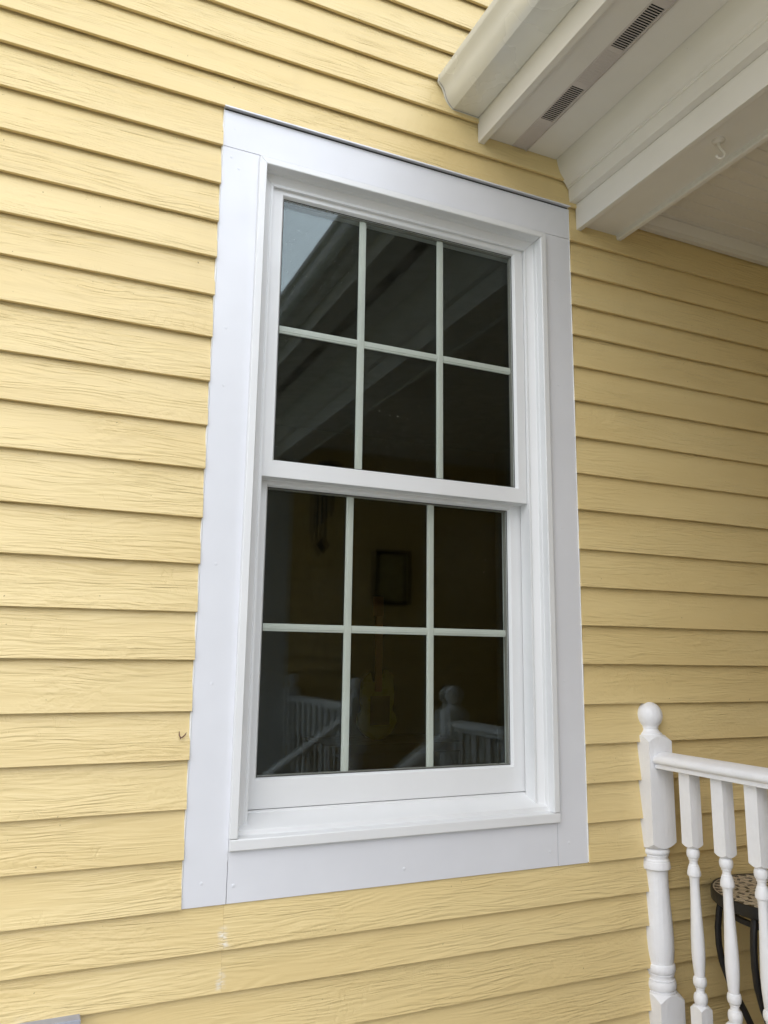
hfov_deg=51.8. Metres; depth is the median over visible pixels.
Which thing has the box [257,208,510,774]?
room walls
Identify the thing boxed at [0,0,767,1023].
house wall
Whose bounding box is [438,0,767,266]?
porch canopy
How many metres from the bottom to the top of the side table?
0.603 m
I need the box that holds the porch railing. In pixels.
[637,702,767,1023]
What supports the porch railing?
on the porch floor
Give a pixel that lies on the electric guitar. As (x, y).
(376, 718)
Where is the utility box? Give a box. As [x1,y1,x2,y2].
[19,1014,80,1023]
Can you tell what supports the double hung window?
attached to the house wall at (110, 140)
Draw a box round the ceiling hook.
[712,136,725,159]
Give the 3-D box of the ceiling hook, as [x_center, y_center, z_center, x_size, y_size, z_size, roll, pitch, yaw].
[0.831,-0.897,1.960,0.031,0.053,0.031,5,-11,-24]
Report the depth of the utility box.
1.48 m
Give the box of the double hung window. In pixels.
[181,104,588,908]
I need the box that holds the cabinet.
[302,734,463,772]
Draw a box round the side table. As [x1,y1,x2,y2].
[710,873,767,1023]
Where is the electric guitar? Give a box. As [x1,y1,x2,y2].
[356,596,395,739]

